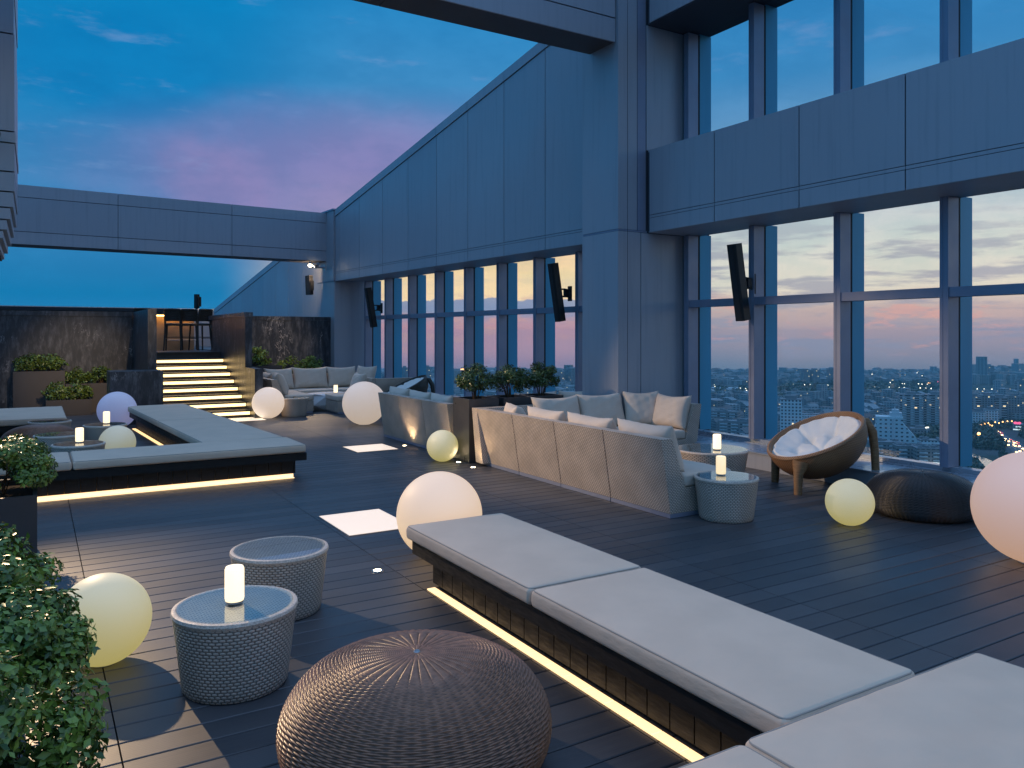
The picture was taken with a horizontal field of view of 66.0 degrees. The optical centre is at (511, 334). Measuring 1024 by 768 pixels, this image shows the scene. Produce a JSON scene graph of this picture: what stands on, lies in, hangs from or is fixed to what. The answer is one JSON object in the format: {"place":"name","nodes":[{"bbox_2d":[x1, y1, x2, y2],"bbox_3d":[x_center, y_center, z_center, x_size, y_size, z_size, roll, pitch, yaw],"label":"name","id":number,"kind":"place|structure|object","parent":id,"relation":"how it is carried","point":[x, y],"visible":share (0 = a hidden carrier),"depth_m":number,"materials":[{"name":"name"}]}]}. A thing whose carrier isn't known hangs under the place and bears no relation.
{"place":"outdoors","nodes":[
{"label":"outdoors","id":0,"kind":"place"},
{"bbox_2d":[0,636,110,767],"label":"shrub","id":1,"kind":"object","parent":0,"point":[76,732],"visible":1,"depth_m":2.36,"materials":[{"name":"green plant"}]},
{"bbox_2d":[157,349,207,364],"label":"terrace","id":2,"kind":"structure","parent":0,"point":[194,350],"depth_m":20.02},
{"bbox_2d":[0,310,132,408],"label":"stone wall","id":3,"kind":"structure","parent":2,"relation":"attached to","point":[85,341],"depth_m":18.30,"materials":[{"name":"stone"}]},
{"bbox_2d":[0,306,163,312],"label":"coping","id":4,"kind":"object","parent":2,"relation":"on","point":[68,309],"visible":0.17,"depth_m":21.38,"materials":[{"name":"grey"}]},
{"bbox_2d":[0,305,213,345],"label":"parapet wall","id":5,"kind":"structure","parent":2,"relation":"on","point":[206,334],"depth_m":28.45,"materials":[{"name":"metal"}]},
{"bbox_2d":[163,308,182,350],"bbox_3d":[-9.128,-0.122,21.254,0.468,1.130,0.527,0,0,-17],"label":"bar stool","id":6,"kind":"object","parent":2,"relation":"on","point":[172,314],"visible":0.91,"depth_m":21.09,"materials":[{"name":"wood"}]},
{"bbox_2d":[157,313,193,349],"bbox_3d":[-10.181,-0.070,21.671,2.850,1.020,0.780,0,0,-31],"label":"bar counter","id":7,"kind":"object","parent":2,"relation":"on","point":[173,343],"visible":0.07,"depth_m":21.90,"materials":[{"name":"wood"}]},
{"bbox_2d":[181,309,197,349],"bbox_3d":[-8.808,-0.122,21.506,0.468,1.130,0.527,0,0,-23],"label":"bar stool","id":8,"kind":"object","parent":2,"relation":"on","point":[189,314],"visible":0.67,"depth_m":21.33,"materials":[{"name":"metal"}]},
{"bbox_2d":[188,309,212,350],"bbox_3d":[-8.489,-0.122,21.527,0.527,1.130,0.468,0,0,35],"label":"bar stool","id":9,"kind":"object","parent":2,"relation":"on","point":[204,314],"visible":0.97,"depth_m":21.43,"materials":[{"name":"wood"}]},
{"bbox_2d":[194,346,210,350],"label":"terrace","id":10,"kind":"structure","parent":0,"point":[208,348],"depth_m":24.20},
{"bbox_2d":[214,261,317,316],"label":"sloping wall","id":11,"kind":"structure","parent":10,"relation":"on","point":[274,288],"depth_m":27.88,"materials":[{"name":"grey"}]},
{"bbox_2d":[211,316,330,368],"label":"stone wall","id":12,"kind":"structure","parent":10,"relation":"attached to","point":[278,338],"depth_m":22.79,"materials":[{"name":"stone"}]},
{"bbox_2d":[317,208,363,371],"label":"clad column","id":13,"kind":"structure","parent":10,"relation":"on","point":[341,304],"depth_m":23.59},
{"bbox_2d":[11,184,325,262],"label":"roof beam","id":14,"kind":"structure","parent":13,"relation":"attached to","point":[61,218],"depth_m":21.14,"materials":[{"name":"grey"}]},
{"bbox_2d":[157,351,249,417],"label":"staircase","id":15,"kind":"structure","parent":0,"point":[180,369],"depth_m":18.10,"materials":[{"name":"black"}]},
{"bbox_2d":[0,0,1023,371],"label":"sky","id":16,"kind":"structure","parent":0,"point":[298,105],"materials":[{"name":"blue"}]},
{"bbox_2d":[18,409,1023,767],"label":"deck floor","id":17,"kind":"structure","parent":0,"point":[918,597],"depth_m":6.03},
{"bbox_2d":[0,0,18,260],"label":"louvred tower","id":18,"kind":"structure","parent":17,"relation":"on","point":[9,169],"depth_m":10.97,"materials":[{"name":"grey"}]},
{"bbox_2d":[0,479,36,573],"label":"planter","id":19,"kind":"object","parent":17,"relation":"on","point":[18,506],"visible":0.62,"depth_m":5.83,"materials":[{"name":"metal"}]},
{"bbox_2d":[0,432,57,494],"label":"shrub","id":20,"kind":"object","parent":19,"relation":"on","point":[29,461],"visible":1,"depth_m":6.04,"materials":[{"name":"green plant"}]},
{"bbox_2d":[0,406,66,437],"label":"platform bench","id":21,"kind":"object","parent":17,"relation":"on","point":[11,418],"visible":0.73,"depth_m":13.26,"materials":[{"name":"fabric"}]},
{"bbox_2d":[0,424,74,441],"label":"wicker pouf","id":22,"kind":"object","parent":17,"relation":"on","point":[30,431],"visible":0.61,"depth_m":11.60,"materials":[{"name":"brown wicker"}]},
{"bbox_2d":[13,370,64,407],"bbox_3d":[-10.677,1.314,17.810,1.000,0.968,0.430,0,0,-31],"label":"planter","id":23,"kind":"object","parent":17,"relation":"on","point":[28,386],"visible":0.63,"depth_m":17.57,"materials":[{"name":"metal"}]},
{"bbox_2d":[12,352,42,370],"bbox_3d":[-10.851,0.647,17.712,0.663,0.513,0.506,0,0,-31],"label":"shrub","id":24,"kind":"object","parent":23,"relation":"on","point":[28,363],"visible":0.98,"depth_m":17.60,"materials":[{"name":"green plant"}]},
{"bbox_2d":[36,352,68,370],"bbox_3d":[-10.434,0.654,17.927,0.669,0.498,0.485,0,0,-31],"label":"shrub","id":25,"kind":"object","parent":23,"relation":"on","point":[55,361],"visible":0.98,"depth_m":17.81,"materials":[{"name":"green plant"}]},
{"bbox_2d":[33,431,74,452],"bbox_3d":[-6.299,1.591,10.957,0.622,0.411,0.622,0,0,7],"label":"wicker table","id":26,"kind":"object","parent":17,"relation":"on","point":[49,438],"visible":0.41,"depth_m":10.74,"materials":[{"name":"grey wicker"}]},
{"bbox_2d":[46,398,91,415],"bbox_3d":[-9.905,1.624,17.617,0.880,0.348,0.500,0,0,-31],"label":"planter","id":27,"kind":"object","parent":17,"relation":"on","point":[80,406],"visible":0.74,"depth_m":17.47,"materials":[{"name":"metal"}]},
{"bbox_2d":[41,381,73,399],"bbox_3d":[-10.061,1.279,17.467,0.674,0.489,0.498,0,0,-31],"label":"shrub","id":28,"kind":"object","parent":27,"relation":"on","point":[61,392],"visible":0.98,"depth_m":17.36,"materials":[{"name":"green plant"}]},
{"bbox_2d":[66,380,93,399],"bbox_3d":[-9.751,1.274,17.736,0.637,0.500,0.557,0,0,-31],"label":"shrub","id":29,"kind":"object","parent":27,"relation":"on","point":[79,390],"visible":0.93,"depth_m":17.64,"materials":[{"name":"green plant"}]},
{"bbox_2d":[50,440,105,455],"bbox_3d":[-5.514,1.591,10.029,0.622,0.411,0.622,0,0,-16],"label":"wicker table","id":30,"kind":"object","parent":17,"relation":"on","point":[70,446],"visible":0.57,"depth_m":9.86,"materials":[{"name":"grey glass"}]},
{"bbox_2d":[65,382,106,411],"bbox_3d":[-9.791,1.464,18.306,1.010,0.668,0.460,0,0,-31],"label":"planter","id":31,"kind":"object","parent":17,"relation":"on","point":[99,391],"visible":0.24,"depth_m":18.17,"materials":[{"name":"metal"}]},
{"bbox_2d":[65,366,93,383],"bbox_3d":[-10.018,0.963,18.181,0.677,0.480,0.510,0,0,-31],"label":"shrub","id":32,"kind":"object","parent":31,"relation":"on","point":[71,376],"visible":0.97,"depth_m":18.10,"materials":[{"name":"green plant"}]},
{"bbox_2d":[82,422,126,439],"bbox_3d":[-6.277,1.591,12.165,0.622,0.411,0.622,0,0,-39],"label":"wicker table","id":33,"kind":"object","parent":17,"relation":"on","point":[93,431],"visible":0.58,"depth_m":11.90,"materials":[{"name":"grey wicker"}]},
{"bbox_2d":[64,573,151,666],"bbox_3d":[-2.236,1.559,4.316,0.486,0.486,0.486,0,0,-31],"label":"globe lamp","id":34,"kind":"object","parent":17,"relation":"on","point":[116,608],"visible":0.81,"depth_m":4.19,"materials":[{"name":"yellow"}]},
{"bbox_2d":[96,392,136,424],"bbox_3d":[-7.570,1.453,15.115,0.700,0.700,0.700,0,0,-31],"label":"globe lamp","id":35,"kind":"object","parent":17,"relation":"on","point":[116,404],"visible":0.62,"depth_m":14.87,"materials":[{"name":"purple"}]},
{"bbox_2d":[99,426,135,448],"bbox_3d":[-5.658,1.557,11.304,0.490,0.490,0.490,0,0,-31],"label":"globe lamp","id":36,"kind":"object","parent":17,"relation":"on","point":[112,437],"visible":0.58,"depth_m":11.14,"materials":[{"name":"yellow"}]},
{"bbox_2d":[107,369,162,424],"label":"stair wall","id":37,"kind":"structure","parent":17,"relation":"on","point":[142,387],"depth_m":15.74,"materials":[{"name":"stone"}]},
{"bbox_2d":[133,309,156,369],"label":"stair wall","id":38,"kind":"structure","parent":17,"relation":"on","point":[145,339],"depth_m":16.89,"materials":[{"name":"stone"}]},
{"bbox_2d":[0,437,306,501],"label":"platform bench","id":39,"kind":"object","parent":17,"relation":"on","point":[101,472],"visible":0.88,"depth_m":9.15,"materials":[{"name":"grey wood"}]},
{"bbox_2d":[128,404,281,444],"bbox_3d":[-5.215,1.579,12.820,1.041,0.435,6.135,0,0,-34],"label":"platform bench","id":40,"kind":"object","parent":17,"relation":"on","point":[168,424],"visible":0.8,"depth_m":12.28,"materials":[{"name":"fabric"}]},
{"bbox_2d":[209,312,252,401],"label":"stair wall","id":41,"kind":"structure","parent":17,"relation":"on","point":[232,338],"depth_m":18.41,"materials":[{"name":"stone"}]},
{"bbox_2d":[170,585,297,704],"bbox_3d":[-1.426,1.591,4.070,0.622,0.411,0.622,0,0,-31],"label":"wicker table","id":42,"kind":"object","parent":17,"relation":"on","point":[232,654],"visible":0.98,"depth_m":3.85,"materials":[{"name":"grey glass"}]},
{"bbox_2d":[225,564,243,604],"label":"candle lamp","id":43,"kind":"object","parent":42,"relation":"on","point":[234,584],"visible":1,"depth_m":4.03,"materials":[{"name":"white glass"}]},
{"bbox_2d":[245,367,262,417],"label":"stair wall","id":44,"kind":"structure","parent":17,"relation":"on","point":[253,380],"depth_m":17.05,"materials":[{"name":"concrete"}]},
{"bbox_2d":[252,387,283,418],"bbox_3d":[-5.213,1.468,16.859,0.670,0.670,0.670,0,0,-31],"label":"globe lamp","id":45,"kind":"object","parent":17,"relation":"on","point":[267,402],"visible":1,"depth_m":16.63,"materials":[{"name":"grey"}]},
{"bbox_2d":[229,536,328,620],"bbox_3d":[-1.513,1.591,5.140,0.622,0.411,0.622,0,0,36],"label":"wicker table","id":46,"kind":"object","parent":17,"relation":"on","point":[296,565],"visible":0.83,"depth_m":4.97,"materials":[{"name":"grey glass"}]},
{"bbox_2d":[281,396,307,416],"bbox_3d":[-4.793,1.591,17.324,0.622,0.411,0.622,0,0,30],"label":"wicker table","id":47,"kind":"object","parent":17,"relation":"on","point":[295,406],"visible":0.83,"depth_m":17.08,"materials":[{"name":"grey wicker"}]},
{"bbox_2d":[263,372,355,414],"bbox_3d":[-4.760,1.408,19.315,2.870,0.776,2.460,0,0,-31],"label":"wicker sofa","id":48,"kind":"object","parent":17,"relation":"on","point":[269,382],"visible":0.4,"depth_m":18.14,"materials":[{"name":"beige fabric"}]},
{"bbox_2d":[292,367,328,388],"bbox_3d":[-5.157,1.113,20.183,0.920,0.570,0.252,0,-17,-31],"label":"scatter cushion","id":49,"kind":"object","parent":48,"relation":"on","point":[310,377],"visible":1,"depth_m":20.07,"materials":[{"name":"beige fabric"}]},
{"bbox_2d":[327,366,354,387],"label":"scatter cushion","id":50,"kind":"object","parent":48,"relation":"on","point":[339,377],"visible":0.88,"depth_m":20.48,"materials":[{"name":"beige fabric"}]},
{"bbox_2d":[318,509,397,536],"bbox_3d":[-1.406,1.794,7.549,0.644,0.009,0.894,0,0,-31],"label":"floor light","id":51,"kind":"object","parent":17,"relation":"on","point":[357,523],"visible":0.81,"depth_m":7.52,"materials":[{"name":"white"}]},
{"bbox_2d":[342,382,382,424],"bbox_3d":[-2.942,1.373,15.698,0.860,0.860,0.860,0,0,-31],"label":"globe lamp","id":52,"kind":"object","parent":17,"relation":"on","point":[360,404],"visible":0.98,"depth_m":15.38,"materials":[{"name":"grey"}]},
{"bbox_2d":[325,377,411,413],"bbox_3d":[-3.352,1.408,18.467,1.821,0.776,1.030,0,0,-31],"label":"wicker sofa","id":53,"kind":"object","parent":17,"relation":"on","point":[333,402],"visible":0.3,"depth_m":18.12,"materials":[{"name":"wicker"}]},
{"bbox_2d":[343,444,397,452],"bbox_3d":[-2.234,1.794,12.426,0.684,0.009,0.694,0,0,-31],"label":"floor light","id":54,"kind":"object","parent":17,"relation":"on","point":[370,448],"visible":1,"depth_m":12.34,"materials":[{"name":"white"}]},
{"bbox_2d":[386,375,434,392],"bbox_3d":[-2.421,1.359,17.597,1.105,0.885,1.140,0,0,-43],"label":"bowl chair","id":55,"kind":"object","parent":17,"relation":"on","point":[419,383],"visible":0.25,"depth_m":17.56,"materials":[{"name":"brown wicker"}]},
{"bbox_2d":[276,629,551,767],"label":"wicker pouf","id":56,"kind":"object","parent":17,"relation":"on","point":[427,698],"visible":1,"depth_m":3.00,"materials":[{"name":"brown wicker"}]},
{"bbox_2d":[378,392,452,448],"bbox_3d":[-0.394,1.408,13.326,2.850,0.776,2.830,0,0,-31],"label":"wicker sofa","id":57,"kind":"object","parent":17,"relation":"on","point":[415,421],"visible":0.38,"depth_m":12.66,"materials":[{"name":"grey wicker"}]},
{"bbox_2d":[396,471,481,548],"bbox_3d":[-0.586,1.458,6.369,0.690,0.690,0.690,0,0,-31],"label":"globe lamp","id":58,"kind":"object","parent":17,"relation":"on","point":[436,496],"visible":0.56,"depth_m":6.14,"materials":[{"name":"grey"}]},
{"bbox_2d":[427,430,457,461],"bbox_3d":[-0.984,1.579,11.155,0.446,0.446,0.446,0,0,-31],"label":"globe lamp","id":59,"kind":"object","parent":17,"relation":"on","point":[442,445],"visible":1,"depth_m":11.00,"materials":[{"name":"yellow"}]},
{"bbox_2d":[335,43,582,396],"bbox_3d":[-1.253,-2.035,18.527,1.240,7.668,12.400,0,0,-34],"label":"window wall","id":60,"kind":"structure","parent":17,"relation":"on","point":[490,174],"depth_m":17.24,"materials":[{"name":"grey metal"}]},
{"bbox_2d":[364,287,382,327],"bbox_3d":[-3.900,-0.750,22.230,0.518,1.131,0.170,0,0,-34],"label":"loudspeaker","id":61,"kind":"object","parent":60,"relation":"attached to","point":[370,307],"visible":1,"depth_m":22.13,"materials":[{"name":"black plastic"}]},
{"bbox_2d":[548,263,571,321],"bbox_3d":[0.924,-0.800,15.146,0.518,1.131,0.170,0,0,-34],"label":"loudspeaker","id":62,"kind":"object","parent":60,"relation":"attached to","point":[556,292],"visible":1,"depth_m":15.04,"materials":[{"name":"black plastic"}]},
{"bbox_2d":[453,396,498,462],"bbox_3d":[-0.519,1.354,11.314,0.480,0.888,0.490,0,0,-31],"label":"planter","id":63,"kind":"object","parent":17,"relation":"on","point":[463,431],"visible":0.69,"depth_m":11.12,"materials":[{"name":"metal"}]},
{"bbox_2d":[454,362,497,398],"bbox_3d":[-0.558,0.697,11.326,0.600,0.582,0.642,0,0,-31],"label":"shrub","id":64,"kind":"object","parent":63,"relation":"on","point":[467,380],"visible":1,"depth_m":11.23,"materials":[{"name":"green plant"}]},
{"bbox_2d":[487,394,531,405],"bbox_3d":[-0.040,1.354,11.604,0.480,0.888,0.490,0,0,-31],"label":"planter","id":65,"kind":"object","parent":17,"relation":"on","point":[514,399],"visible":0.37,"depth_m":11.42,"materials":[{"name":"soil"}]},
{"bbox_2d":[489,364,529,396],"bbox_3d":[-0.040,0.707,11.608,0.579,0.562,0.635,0,0,28],"label":"shrub","id":66,"kind":"object","parent":65,"relation":"on","point":[510,374],"visible":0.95,"depth_m":11.54,"materials":[{"name":"green plant"}]},
{"bbox_2d":[519,393,562,398],"bbox_3d":[0.439,1.354,11.895,0.480,0.888,0.490,0,0,-31],"label":"planter","id":67,"kind":"object","parent":17,"relation":"on","point":[547,396],"visible":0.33,"depth_m":11.76,"materials":[{"name":"soil"}]},
{"bbox_2d":[522,361,560,395],"bbox_3d":[0.434,0.693,11.890,0.624,0.590,0.552,0,0,-31],"label":"shrub","id":68,"kind":"object","parent":67,"relation":"on","point":[538,375],"visible":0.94,"depth_m":11.84,"materials":[{"name":"green plant"}]},
{"bbox_2d":[472,403,730,518],"bbox_3d":[1.799,1.408,10.094,3.170,0.776,3.870,0,0,-31],"label":"wicker sofa","id":69,"kind":"object","parent":17,"relation":"on","point":[642,472],"visible":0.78,"depth_m":8.73,"materials":[{"name":"wicker"}]},
{"bbox_2d":[527,406,567,421],"bbox_3d":[0.480,1.147,9.739,0.251,0.510,0.800,-24,12,-29],"label":"scatter cushion","id":70,"kind":"object","parent":69,"relation":"on","point":[547,414],"visible":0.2,"depth_m":9.60,"materials":[{"name":"beige fabric"}]},
{"bbox_2d":[531,395,579,416],"bbox_3d":[0.651,1.136,11.312,0.820,0.520,0.250,0,-17,-31],"label":"scatter cushion","id":71,"kind":"object","parent":69,"relation":"on","point":[569,404],"visible":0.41,"depth_m":11.24,"materials":[{"name":"beige fabric"}]},
{"bbox_2d":[567,411,617,429],"bbox_3d":[0.945,1.149,8.992,0.251,0.500,0.860,-22,11,-29],"label":"scatter cushion","id":72,"kind":"object","parent":69,"relation":"on","point":[609,423],"visible":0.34,"depth_m":8.86,"materials":[{"name":"beige fabric"}]},
{"bbox_2d":[576,393,624,425],"bbox_3d":[1.330,1.132,11.736,0.840,0.530,0.248,0,-17,-31],"label":"scatter cushion","id":73,"kind":"object","parent":69,"relation":"on","point":[606,406],"visible":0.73,"depth_m":11.62,"materials":[{"name":"beige fabric"}]},
{"bbox_2d":[622,390,658,424],"bbox_3d":[1.967,1.122,11.920,0.580,0.550,0.252,0,-17,-9],"label":"scatter cushion","id":74,"kind":"object","parent":69,"relation":"on","point":[639,407],"visible":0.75,"depth_m":11.81,"materials":[{"name":"beige fabric"}]},
{"bbox_2d":[617,418,684,471],"bbox_3d":[1.434,1.145,8.212,0.252,0.510,0.860,-23,12,-29],"label":"scatter cushion","id":75,"kind":"object","parent":69,"relation":"on","point":[648,429],"visible":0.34,"depth_m":7.99,"materials":[{"name":"beige fabric"}]},
{"bbox_2d":[652,393,691,429],"bbox_3d":[2.355,1.138,11.663,0.252,0.520,0.620,23,-15,-39],"label":"scatter cushion","id":76,"kind":"object","parent":69,"relation":"on","point":[673,412],"visible":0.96,"depth_m":11.52,"materials":[{"name":"beige fabric"}]},
{"bbox_2d":[582,0,708,429],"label":"corner pillar","id":77,"kind":"structure","parent":17,"relation":"on","point":[632,266],"depth_m":12.27,"materials":[{"name":"grey"}]},
{"bbox_2d":[353,0,614,53],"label":"roof beam","id":78,"kind":"structure","parent":77,"relation":"attached to","point":[585,26],"depth_m":11.42,"materials":[{"name":"grey"}]},
{"bbox_2d":[406,513,914,761],"bbox_3d":[0.448,1.579,4.452,0.811,0.436,3.361,0,0,-31],"label":"platform bench","id":79,"kind":"object","parent":17,"relation":"on","point":[708,673],"visible":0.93,"depth_m":3.78,"materials":[{"name":"fabric"}]},
{"bbox_2d":[679,443,748,472],"bbox_3d":[2.417,1.588,9.556,0.876,0.416,0.876,0,0,-31],"label":"wicker table","id":80,"kind":"object","parent":17,"relation":"on","point":[736,457],"visible":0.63,"depth_m":9.26,"materials":[{"name":"grey wicker"}]},
{"bbox_2d":[694,471,758,523],"bbox_3d":[2.099,1.591,7.727,0.622,0.411,0.622,0,0,-43],"label":"wicker table","id":81,"kind":"object","parent":17,"relation":"on","point":[729,497],"visible":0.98,"depth_m":7.50,"materials":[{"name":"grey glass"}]},
{"bbox_2d":[767,411,879,494],"bbox_3d":[3.550,1.359,9.230,1.105,0.885,1.140,0,0,-37],"label":"bowl chair","id":82,"kind":"object","parent":17,"relation":"on","point":[825,445],"visible":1,"depth_m":9.14,"materials":[{"name":"brown wicker"}]},
{"bbox_2d":[648,0,1023,484],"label":"window wall","id":83,"kind":"structure","parent":17,"relation":"on","point":[947,131],"depth_m":10.02,"materials":[{"name":"grey metal"}]},
{"bbox_2d":[727,243,755,320],"bbox_3d":[3.291,-0.740,11.291,0.478,1.111,0.170,0,0,-31],"label":"loudspeaker","id":84,"kind":"object","parent":83,"relation":"attached to","point":[741,283],"visible":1,"depth_m":11.20,"materials":[{"name":"black plastic"}]},
{"bbox_2d":[825,479,874,525],"bbox_3d":[3.186,1.584,7.438,0.436,0.436,0.436,0,0,-31],"label":"globe lamp","id":85,"kind":"object","parent":17,"relation":"on","point":[849,502],"visible":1,"depth_m":7.29,"materials":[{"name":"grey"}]},
{"bbox_2d":[679,653,1023,767],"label":"platform bench","id":86,"kind":"object","parent":17,"relation":"on","point":[967,711],"visible":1,"depth_m":2.73,"materials":[{"name":"fabric"}]},
{"bbox_2d":[866,468,972,522],"bbox_3d":[4.117,1.586,7.909,1.074,0.423,1.075,0,0,13],"label":"wicker pouf","id":87,"kind":"object","parent":17,"relation":"on","point":[923,495],"visible":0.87,"depth_m":7.54,"materials":[{"name":"black wicker"}]},
{"bbox_2d":[970,451,1023,563],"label":"globe lamp","id":88,"kind":"object","parent":17,"relation":"on","point":[997,501],"visible":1,"depth_m":6.08,"materials":[{"name":"grey"}]},
{"bbox_2d":[169,378,1023,460],"bbox_3d":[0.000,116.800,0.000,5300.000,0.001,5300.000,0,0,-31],"label":"ground","id":89,"kind":"structure","parent":0,"point":[990,454],"depth_m":908.82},
{"bbox_2d":[381,356,1023,435],"bbox_3d":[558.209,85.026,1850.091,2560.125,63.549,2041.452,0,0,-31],"label":"town houses","id":90,"kind":"structure","parent":89,"relation":"on","point":[876,402],"depth_m":1453.99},
{"bbox_2d":[711,408,740,419],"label":"terrace block","id":91,"kind":"structure","parent":89,"relation":"on","point":[722,413],"depth_m":953.47,"materials":[{"name":"grey concrete"}]},
{"bbox_2d":[718,418,748,433],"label":"terrace block","id":92,"kind":"structure","parent":89,"relation":"on","point":[728,426],"depth_m":842.80,"materials":[{"name":"grey concrete"}]},
{"bbox_2d":[780,395,801,430],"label":"apartment tower","id":93,"kind":"structure","parent":89,"relation":"on","point":[790,410],"depth_m":724.08,"materials":[{"name":"grey concrete"}]},
{"bbox_2d":[711,379,939,395],"bbox_3d":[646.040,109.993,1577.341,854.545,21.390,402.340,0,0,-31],"label":"tree belt","id":94,"kind":"object","parent":89,"relation":"on","point":[879,385],"visible":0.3,"depth_m":1611.97,"materials":[{"name":"green plant"}]},
{"bbox_2d":[867,437,900,455],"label":"terrace block","id":95,"kind":"structure","parent":89,"relation":"on","point":[885,446],"depth_m":723.75,"materials":[{"name":"grey concrete"}]},
{"bbox_2d":[867,407,916,442],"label":"stepped building","id":96,"kind":"structure","parent":89,"relation":"on","point":[891,426],"depth_m":852.06,"materials":[{"name":"grey"}]},
{"bbox_2d":[892,442,920,458],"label":"terrace block","id":97,"kind":"structure","parent":89,"relation":"on","point":[901,450],"depth_m":698.56,"materials":[{"name":"grey concrete"}]},
{"bbox_2d":[898,391,923,424],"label":"apartment tower","id":98,"kind":"structure","parent":89,"relation":"on","point":[911,406],"depth_m":1010.66,"materials":[{"name":"grey concrete"}]},
{"bbox_2d":[912,443,939,462],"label":"building","id":99,"kind":"structure","parent":89,"relation":"on","point":[924,452],"depth_m":680.59,"materials":[{"name":"grey concrete"}]},
{"bbox_2d":[922,391,939,424],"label":"apartment tower","id":100,"kind":"structure","parent":89,"relation":"on","point":[931,407],"depth_m":1012.58,"materials":[{"name":"grey concrete"}]},
{"bbox_2d":[879,418,1023,468],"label":"riverside trees","id":101,"kind":"object","parent":89,"relation":"on","point":[990,437],"visible":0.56,"depth_m":860.33,"materials":[{"name":"green plant"}]},
{"bbox_2d":[1004,393,1022,420],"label":"slab block","id":102,"kind":"structure","parent":89,"relation":"on","point":[1014,402],"depth_m":1042.54,"materials":[{"name":"grey concrete"}]},
{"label":"tower shaft","id":103,"kind":"object","parent":89,"relation":"on","visible":0},
{"bbox_2d":[252,365,281,371],"bbox_3d":[-6.783,1.324,21.322,1.000,0.948,0.500,0,0,-31],"label":"planter","id":104,"kind":"object","parent":103,"relation":"on","point":[277,367],"visible":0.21,"depth_m":21.24,"materials":[{"name":"soil"}]},
{"bbox_2d":[252,346,271,365],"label":"shrub","id":105,"kind":"object","parent":104,"relation":"on","point":[258,357],"visible":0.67,"depth_m":21.21,"materials":[{"name":"green plant"}]},
{"bbox_3d":[-2.407,1.559,3.277,0.600,0.478,1.000,0,0,-31],"label":"planter","id":106,"kind":"object","parent":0,"visible":0},
{"bbox_2d":[0,521,64,610],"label":"shrub","id":107,"kind":"object","parent":106,"relation":"on","point":[18,565],"visible":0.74,"depth_m":3.52,"materials":[{"name":"green plant"}]},
{"bbox_2d":[0,582,99,705],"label":"shrub","id":108,"kind":"object","parent":106,"relation":"in","point":[44,637],"visible":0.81,"depth_m":2.96,"materials":[{"name":"green plant"}]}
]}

